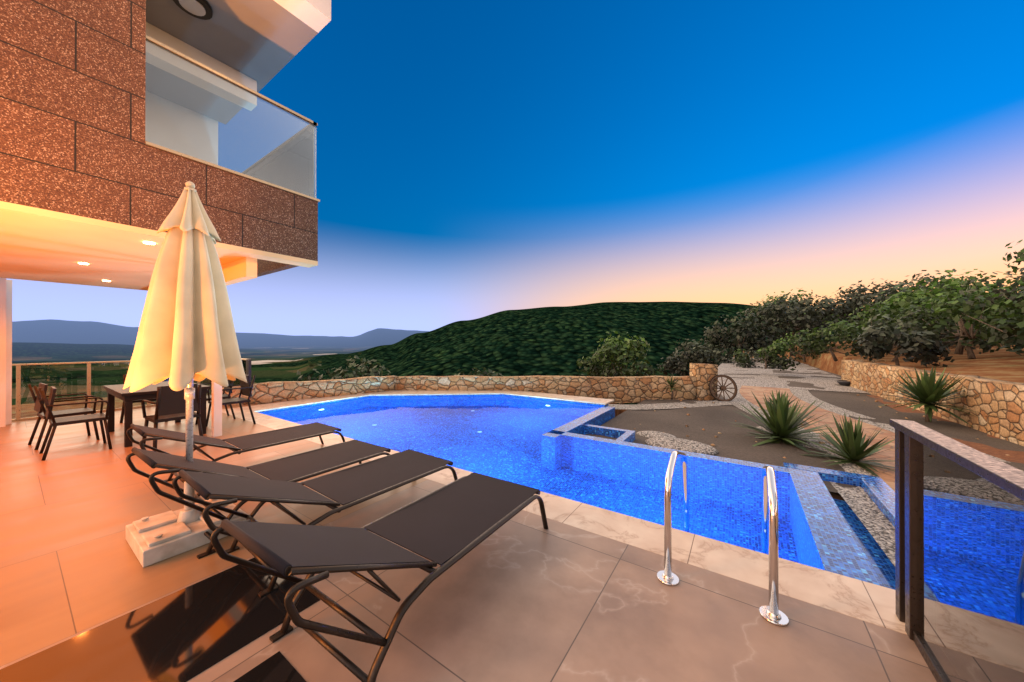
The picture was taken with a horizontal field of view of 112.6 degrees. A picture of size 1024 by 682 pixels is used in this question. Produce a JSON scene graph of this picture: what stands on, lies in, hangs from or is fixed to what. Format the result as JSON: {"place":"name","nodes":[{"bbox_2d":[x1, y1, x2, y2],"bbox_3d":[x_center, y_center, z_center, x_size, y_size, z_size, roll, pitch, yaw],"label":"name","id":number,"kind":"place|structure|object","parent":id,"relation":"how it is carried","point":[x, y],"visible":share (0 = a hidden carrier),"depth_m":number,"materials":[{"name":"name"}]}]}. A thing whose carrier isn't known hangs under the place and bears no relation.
{"place":"outdoors","nodes":[
{"label":"outdoors","id":0,"kind":"place"},
{"bbox_2d":[6,0,1023,336],"label":"sky","id":1,"kind":"structure","parent":0,"point":[475,159],"materials":[{"name":"blue"}]},
{"bbox_2d":[12,302,1023,500],"bbox_3d":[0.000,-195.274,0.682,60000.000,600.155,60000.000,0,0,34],"label":"terrain","id":2,"kind":"structure","parent":0,"point":[551,341],"depth_m":912.95,"materials":[{"name":"green plant"}]},
{"bbox_2d":[0,400,427,666],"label":"patio floor","id":3,"kind":"structure","parent":2,"relation":"on","point":[75,502],"depth_m":2.79,"materials":[{"name":"beige tile"}]},
{"bbox_2d":[28,383,99,449],"bbox_3d":[-6.489,1.035,4.947,0.530,0.872,0.576,0,0,29],"label":"dining chair","id":4,"kind":"object","parent":3,"relation":"on","point":[39,407],"visible":0.87,"depth_m":4.84,"materials":[{"name":"wicker"}]},
{"bbox_2d":[39,386,111,460],"bbox_3d":[-5.799,1.033,4.543,0.530,0.872,0.576,0,0,34],"label":"dining chair","id":5,"kind":"object","parent":3,"relation":"on","point":[100,417],"visible":1,"depth_m":4.46,"materials":[{"name":"wicker"}]},
{"bbox_2d":[12,358,245,421],"bbox_3d":[-7.730,0.950,7.207,1.320,1.050,3.210,0,0,34],"label":"railing","id":6,"kind":"object","parent":3,"relation":"on","point":[18,392],"visible":0.3,"depth_m":6.50,"materials":[{"name":"beige"}]},
{"bbox_2d":[133,360,245,406],"bbox_3d":[-8.027,0.947,7.721,1.161,0.980,3.325,0,0,56],"label":"chair","id":7,"kind":"object","parent":6,"relation":"attached to","point":[236,381],"visible":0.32,"depth_m":8.34,"materials":[{"name":"brown metal"}]},
{"bbox_2d":[120,375,167,422],"bbox_3d":[-6.657,1.039,6.175,0.576,0.872,0.530,0,0,34],"label":"dining chair","id":8,"kind":"object","parent":3,"relation":"on","point":[122,410],"visible":0.1,"depth_m":6.10,"materials":[{"name":"wicker"}]},
{"bbox_2d":[103,381,210,446],"bbox_3d":[-5.691,1.094,5.463,1.550,0.750,0.940,0,0,34],"label":"dining table","id":9,"kind":"object","parent":3,"relation":"on","point":[126,396],"visible":0.7,"depth_m":5.07,"materials":[{"name":"wood"}]},
{"bbox_2d":[0,557,319,681],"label":"floor panel","id":10,"kind":"object","parent":3,"relation":"in","point":[188,633],"depth_m":1.66,"materials":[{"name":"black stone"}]},
{"bbox_2d":[0,0,330,436],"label":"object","id":11,"kind":"object","parent":3,"relation":"on","point":[176,127],"visible":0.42,"depth_m":5.83,"materials":[{"name":"paint"}]},
{"bbox_2d":[0,0,317,276],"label":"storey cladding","id":12,"kind":"structure","parent":11,"relation":"attached to","point":[72,101],"depth_m":3.24,"materials":[{"name":"stone"}]},
{"bbox_2d":[0,201,317,290],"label":"porch soffit","id":13,"kind":"structure","parent":11,"relation":"attached to","point":[39,244],"depth_m":4.23,"materials":[{"name":"paint"}]},
{"bbox_2d":[78,241,154,281],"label":"recessed lights","id":14,"kind":"object","parent":13,"relation":"attached to","point":[147,242],"visible":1,"depth_m":3.80,"materials":[{"name":"beige"}]},
{"bbox_2d":[146,0,317,124],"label":"balcony ceiling","id":15,"kind":"structure","parent":11,"relation":"attached to","point":[262,43],"depth_m":5.00,"materials":[{"name":"white paint"}]},
{"bbox_2d":[145,35,319,201],"bbox_3d":[-4.787,-2.567,5.234,3.720,1.130,1.730,0,0,34],"label":"balcony railing","id":16,"kind":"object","parent":11,"relation":"attached to","point":[224,77],"depth_m":4.18,"materials":[{"name":"silver metal"}]},
{"bbox_2d":[146,39,315,197],"bbox_3d":[-4.814,-2.567,5.233,3.675,1.070,1.698,0,0,34],"label":"balcony glass","id":17,"kind":"object","parent":16,"relation":"attached to","point":[290,165],"visible":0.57,"depth_m":5.23,"materials":[{"name":"clear glass"}]},
{"bbox_2d":[141,384,202,451],"bbox_3d":[-4.683,1.034,4.724,0.576,0.872,0.530,0,0,32],"label":"dining chair","id":18,"kind":"object","parent":3,"relation":"on","point":[170,403],"visible":0.64,"depth_m":4.58,"materials":[{"name":"wicker"}]},
{"bbox_2d":[126,481,247,567],"bbox_3d":[-2.445,1.259,2.586,0.570,0.400,0.570,0,0,34],"label":"parasol base","id":19,"kind":"object","parent":3,"relation":"on","point":[151,540],"visible":0.67,"depth_m":2.42,"materials":[{"name":"white concrete"}]},
{"bbox_2d":[184,379,194,460],"bbox_3d":[-2.445,-0.021,2.590,0.060,2.160,0.060,0,0,34],"label":"parasol pole","id":20,"kind":"object","parent":19,"relation":"in","point":[189,393],"visible":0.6,"depth_m":2.57,"materials":[{"name":"white metal"}]},
{"bbox_2d":[123,181,246,391],"bbox_3d":[-2.448,-0.435,2.592,0.654,1.551,0.645,0,0,34],"label":"patio umbrella","id":21,"kind":"object","parent":20,"relation":"attached to","point":[186,334],"visible":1,"depth_m":2.48,"materials":[{"name":"beige fabric"}]},
{"bbox_2d":[195,379,235,424],"bbox_3d":[-5.581,1.040,6.383,0.530,0.872,0.576,0,0,39],"label":"dining chair","id":22,"kind":"object","parent":3,"relation":"on","point":[226,396],"visible":0.23,"depth_m":6.42,"materials":[{"name":"wicker"}]},
{"bbox_2d":[206,374,255,426],"bbox_3d":[-4.902,1.038,5.962,0.530,0.872,0.576,0,0,34],"label":"dining chair","id":23,"kind":"object","parent":3,"relation":"on","point":[246,388],"visible":0.6,"depth_m":6.01,"materials":[{"name":"wicker"}]},
{"bbox_2d":[126,422,344,498],"bbox_3d":[-2.954,1.138,3.909,0.702,0.661,1.879,0,0,35],"label":"sun lounger","id":24,"kind":"object","parent":3,"relation":"on","point":[251,442],"visible":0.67,"depth_m":3.73,"materials":[{"name":"grey"}]},
{"bbox_2d":[246,359,250,384],"bbox_3d":[-6.260,0.953,8.116,0.140,1.050,0.060,0,0,34],"label":"balustrade corner post","id":25,"kind":"object","parent":3,"relation":"on","point":[248,366],"visible":0.48,"depth_m":8.08,"materials":[{"name":"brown metal"}]},
{"bbox_2d":[126,439,390,558],"bbox_3d":[-2.000,1.117,3.059,0.702,0.697,1.862,0,0,33],"label":"sun lounger","id":26,"kind":"object","parent":3,"relation":"on","point":[305,465],"visible":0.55,"depth_m":2.86,"materials":[{"name":"grey"}]},
{"bbox_2d":[172,449,457,596],"bbox_3d":[-1.306,1.133,2.701,0.702,0.661,1.879,0,0,36],"label":"sun lounger","id":27,"kind":"object","parent":3,"relation":"on","point":[346,488],"visible":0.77,"depth_m":2.42,"materials":[{"name":"grey"}]},
{"bbox_2d":[297,353,390,380],"bbox_3d":[-11.462,4.559,24.511,8.523,7.412,7.215,0,0,17],"label":"bush","id":28,"kind":"object","parent":2,"relation":"on","point":[370,370],"visible":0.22,"depth_m":24.10,"materials":[{"name":"green plant"}]},
{"bbox_2d":[258,394,614,434],"bbox_3d":[-0.330,2.267,6.728,9.520,1.514,5.600,0,0,34],"label":"pool coping","id":29,"kind":"object","parent":2,"relation":"on","point":[600,420],"visible":0.12,"depth_m":7.88,"materials":[{"name":"beige stone"}]},
{"bbox_2d":[262,395,823,569],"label":"pool water","id":30,"kind":"structure","parent":29,"relation":"in","point":[500,437],"depth_m":4.32,"materials":[{"name":"blue liquid"}]},
{"bbox_2d":[222,390,906,634],"bbox_3d":[-0.441,1.492,6.987,10.050,0.035,6.100,0,0,34],"label":"pool coping","id":31,"kind":"object","parent":29,"relation":"on","point":[875,604],"visible":0.52,"depth_m":2.42,"materials":[{"name":"beige stone"}]},
{"bbox_2d":[541,406,883,586],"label":"pool weir caps","id":32,"kind":"object","parent":29,"relation":"on","point":[840,550],"visible":0.86,"depth_m":3.00,"materials":[{"name":"blue tile"}]},
{"bbox_2d":[0,479,936,681],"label":"pool deck tiles","id":33,"kind":"object","parent":2,"relation":"on","point":[523,596],"visible":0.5,"depth_m":1.74,"materials":[{"name":"beige tile"}]},
{"bbox_2d":[211,472,547,681],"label":"sun lounger","id":34,"kind":"object","parent":33,"relation":"on","point":[447,526],"visible":1,"depth_m":1.67,"materials":[{"name":"grey"}]},
{"bbox_2d":[657,451,788,626],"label":"pool handrails","id":35,"kind":"object","parent":33,"relation":"on","point":[771,613],"visible":0.98,"depth_m":2.07,"materials":[{"name":"silver metal"}]},
{"bbox_2d":[889,419,1023,681],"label":"railing","id":36,"kind":"object","parent":33,"relation":"on","point":[910,436],"visible":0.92,"depth_m":1.66,"materials":[{"name":"brown metal"}]},
{"bbox_2d":[917,442,1023,681],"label":"glass balustrade","id":37,"kind":"object","parent":36,"relation":"attached to","point":[972,568],"visible":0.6,"depth_m":1.29,"materials":[{"name":"clear glass"}]},
{"bbox_2d":[454,367,502,375],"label":"bush","id":38,"kind":"object","parent":2,"relation":"on","point":[483,374],"depth_m":23.83,"materials":[{"name":"green plant"}]},
{"bbox_2d":[576,331,663,403],"bbox_3d":[8.407,2.628,26.916,6.468,6.886,5.846,0,0,34],"label":"bush","id":39,"kind":"object","parent":2,"relation":"on","point":[611,352],"visible":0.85,"depth_m":26.28,"materials":[{"name":"green plant"}]},
{"bbox_2d":[222,360,1023,445],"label":"rubble stone walls","id":40,"kind":"structure","parent":2,"relation":"on","point":[997,405],"depth_m":10.03,"materials":[{"name":"beige stone"}]},
{"bbox_2d":[658,334,736,375],"bbox_3d":[16.388,2.304,30.318,6.192,5.776,6.214,0,0,34],"label":"bush","id":41,"kind":"object","parent":2,"relation":"on","point":[676,364],"depth_m":29.33,"materials":[{"name":"green plant"}]},
{"bbox_2d":[584,424,894,589],"bbox_3d":[-1.253,1.749,-0.880,3.800,0.596,15.150,0,0,34],"label":"pool overflow trough","id":42,"kind":"object","parent":2,"relation":"in","point":[879,491],"visible":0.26,"depth_m":3.61,"materials":[{"name":"blue tile"}]},
{"bbox_2d":[700,312,792,359],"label":"green tree","id":43,"kind":"object","parent":2,"relation":"on","point":[746,341],"visible":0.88,"depth_m":29.70,"materials":[{"name":"green plant"}]},
{"bbox_2d":[749,289,833,341],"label":"green tree","id":44,"kind":"object","parent":2,"relation":"on","point":[774,302],"visible":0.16,"depth_m":37.05,"materials":[{"name":"green plant"}]},
{"bbox_2d":[738,293,857,355],"bbox_3d":[25.396,-1.527,30.809,7.904,5.797,7.344,0,0,11],"label":"olive tree","id":45,"kind":"object","parent":2,"relation":"on","point":[782,311],"visible":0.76,"depth_m":29.95,"materials":[{"name":"green plant"}]},
{"bbox_2d":[779,332,834,364],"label":"shrub","id":46,"kind":"object","parent":2,"relation":"on","point":[792,339],"visible":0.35,"depth_m":23.94,"materials":[{"name":"green plant"}]},
{"bbox_2d":[791,319,872,360],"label":"tree","id":47,"kind":"object","parent":2,"relation":"on","point":[846,332],"visible":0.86,"depth_m":15.67,"materials":[{"name":"green plant"}]},
{"bbox_2d":[820,279,912,327],"bbox_3d":[35.164,-2.676,32.513,7.260,6.916,8.380,0,0,-40],"label":"olive tree","id":48,"kind":"object","parent":2,"relation":"on","point":[859,292],"visible":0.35,"depth_m":32.89,"materials":[{"name":"green plant"}]},
{"bbox_2d":[819,302,930,344],"bbox_3d":[18.514,-0.581,17.494,3.566,2.659,4.018,0,0,-15],"label":"tree","id":49,"kind":"object","parent":2,"relation":"on","point":[861,322],"visible":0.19,"depth_m":17.30,"materials":[{"name":"green plant"}]},
{"bbox_2d":[852,314,935,361],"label":"tree","id":50,"kind":"object","parent":2,"relation":"on","point":[905,327],"visible":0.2,"depth_m":12.96,"materials":[{"name":"green plant"}]},
{"bbox_2d":[858,322,953,366],"bbox_3d":[12.284,0.092,10.804,2.118,1.417,1.940,0,0,34],"label":"shrub","id":51,"kind":"object","parent":2,"relation":"on","point":[929,349],"visible":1,"depth_m":10.46,"materials":[{"name":"green plant"}]},
{"bbox_2d":[848,269,989,337],"bbox_3d":[30.903,-2.267,25.851,8.363,6.060,7.279,0,0,34],"label":"green tree","id":52,"kind":"object","parent":2,"relation":"on","point":[886,297],"visible":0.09,"depth_m":26.77,"materials":[{"name":"green plant"}]},
{"bbox_2d":[857,287,992,347],"bbox_3d":[23.217,-1.110,19.030,4.460,3.916,5.288,0,0,-35],"label":"green tree","id":53,"kind":"object","parent":2,"relation":"on","point":[902,303],"visible":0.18,"depth_m":19.11,"materials":[{"name":"green plant"}]},
{"bbox_2d":[886,270,994,294],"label":"olive tree","id":54,"kind":"object","parent":2,"relation":"on","point":[924,278],"visible":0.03,"depth_m":34.27,"materials":[{"name":"green plant"}]},
{"bbox_2d":[899,304,996,349],"bbox_3d":[18.873,-0.499,15.014,4.003,2.480,2.948,0,0,-6],"label":"tree","id":55,"kind":"object","parent":2,"relation":"on","point":[948,342],"visible":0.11,"depth_m":14.73,"materials":[{"name":"green plant"}]},
{"bbox_2d":[878,270,1023,343],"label":"green tree","id":56,"kind":"object","parent":2,"relation":"on","point":[940,286],"visible":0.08,"depth_m":21.44,"materials":[{"name":"green plant"}]},
{"bbox_2d":[885,269,1023,354],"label":"tree","id":57,"kind":"object","parent":2,"relation":"on","point":[959,349],"visible":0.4,"depth_m":12.97,"materials":[{"name":"green plant"}]},
{"bbox_2d":[897,281,1020,358],"bbox_3d":[15.768,-0.722,11.497,2.802,2.673,4.015,-1,-1,69],"label":"tree","id":58,"kind":"object","parent":2,"relation":"on","point":[971,334],"visible":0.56,"depth_m":11.47,"materials":[{"name":"green plant"}]},
{"bbox_2d":[924,285,1005,345],"bbox_3d":[24.065,-1.142,17.327,5.241,3.363,5.014,0,0,34],"label":"tree","id":59,"kind":"object","parent":2,"relation":"on","point":[964,319],"visible":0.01,"depth_m":17.04,"materials":[{"name":"green plant"}]},
{"bbox_2d":[927,284,1023,351],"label":"tree","id":60,"kind":"object","parent":2,"relation":"on","point":[1017,330],"visible":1,"depth_m":8.93,"materials":[{"name":"green plant"}]},
{"bbox_2d":[959,272,1023,312],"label":"tree","id":61,"kind":"object","parent":2,"relation":"on","point":[1014,285],"visible":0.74,"depth_m":9.36,"materials":[{"name":"green plant"}]},
{"bbox_2d":[959,307,1023,355],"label":"tree","id":62,"kind":"object","parent":2,"relation":"on","point":[983,346],"visible":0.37,"depth_m":11.30,"materials":[{"name":"green plant"}]},
{"bbox_2d":[992,267,1023,290],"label":"dark tree","id":63,"kind":"object","parent":2,"relation":"on","point":[1020,270],"visible":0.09,"depth_m":31.43,"materials":[{"name":"green plant"}]},
{"bbox_2d":[1002,239,1023,290],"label":"dark tree","id":64,"kind":"object","parent":2,"relation":"on","point":[1019,257],"visible":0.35,"depth_m":23.75,"materials":[{"name":"green plant"}]},
{"bbox_2d":[585,364,1023,492],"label":"garden soil","id":65,"kind":"structure","parent":0,"point":[734,441],"depth_m":6.88,"materials":[{"name":"brown soil"}]},
{"bbox_2d":[660,374,686,399],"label":"yucca plant","id":66,"kind":"object","parent":65,"relation":"on","point":[671,384],"visible":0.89,"depth_m":10.05,"materials":[{"name":"green plant"}]},
{"bbox_2d":[636,426,819,454],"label":"gravel heaps","id":67,"kind":"object","parent":65,"relation":"on","point":[662,439],"visible":0.6,"depth_m":5.53,"materials":[{"name":"beige gravel"}]},
{"bbox_2d":[731,348,781,368],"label":"shrub","id":68,"kind":"object","parent":65,"relation":"on","point":[751,362],"visible":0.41,"depth_m":22.53,"materials":[{"name":"green plant"}]},
{"bbox_2d":[733,338,800,370],"bbox_3d":[13.131,0.724,17.762,2.769,1.764,2.103,0,0,34],"label":"shrub","id":69,"kind":"object","parent":65,"relation":"on","point":[770,355],"visible":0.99,"depth_m":17.31,"materials":[{"name":"green plant"}]},
{"bbox_2d":[724,390,836,454],"bbox_3d":[4.649,1.416,5.862,1.790,1.080,1.789,0,0,34],"label":"yucca plant","id":70,"kind":"object","parent":65,"relation":"on","point":[783,424],"visible":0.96,"depth_m":5.79,"materials":[{"name":"green plant"}]},
{"bbox_2d":[758,390,808,415],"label":"yucca plant","id":71,"kind":"object","parent":65,"relation":"on","point":[776,399],"visible":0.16,"depth_m":8.04,"materials":[{"name":"green plant"}]},
{"bbox_2d":[717,358,867,393],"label":"driveway gravel","id":72,"kind":"structure","parent":65,"relation":"on","point":[767,378],"depth_m":15.93,"materials":[{"name":"grey gravel"}]},
{"bbox_2d":[608,385,1023,565],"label":"gravel borders","id":73,"kind":"object","parent":65,"relation":"on","point":[875,521],"visible":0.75,"depth_m":4.92,"materials":[{"name":"beige gravel"}]},
{"bbox_2d":[709,374,736,400],"bbox_3d":[6.103,1.365,9.870,0.796,0.796,0.140,0,-12,1],"label":"wagon wheel","id":74,"kind":"object","parent":73,"relation":"on","point":[722,388],"visible":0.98,"depth_m":9.85,"materials":[{"name":"brown wood"}]},
{"bbox_2d":[634,395,1009,457],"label":"scattered stones","id":75,"kind":"object","parent":65,"relation":"on","point":[801,424],"visible":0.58,"depth_m":6.86,"materials":[{"name":"grey stone"}]},
{"bbox_2d":[837,380,849,385],"bbox_3d":[13.011,1.646,13.292,0.540,0.200,0.540,0,0,34],"label":"bowl planter","id":76,"kind":"object","parent":65,"relation":"on","point":[844,382],"visible":0.74,"depth_m":13.19,"materials":[{"name":"grey ceramic"}]},
{"bbox_2d":[798,413,894,476],"bbox_3d":[4.756,1.474,4.801,1.208,0.830,1.360,0,0,16],"label":"yucca plant","id":77,"kind":"object","parent":65,"relation":"on","point":[853,446],"visible":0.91,"depth_m":4.77,"materials":[{"name":"green plant"}]},
{"bbox_2d":[871,366,978,425],"bbox_3d":[8.809,1.127,7.215,1.792,1.207,1.879,0,0,34],"label":"yucca plant","id":78,"kind":"object","parent":65,"relation":"on","point":[928,392],"visible":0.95,"depth_m":7.08,"materials":[{"name":"green plant"}]},
{"bbox_2d":[867,395,1023,463],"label":"red soil bed","id":79,"kind":"object","parent":65,"relation":"on","point":[1016,456],"visible":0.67,"depth_m":5.50,"materials":[{"name":"red soil"}]},
{"bbox_2d":[740,386,894,490],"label":"garden path","id":80,"kind":"structure","parent":0,"point":[887,476],"depth_m":6.83,"materials":[{"name":"beige stone"}]}
]}

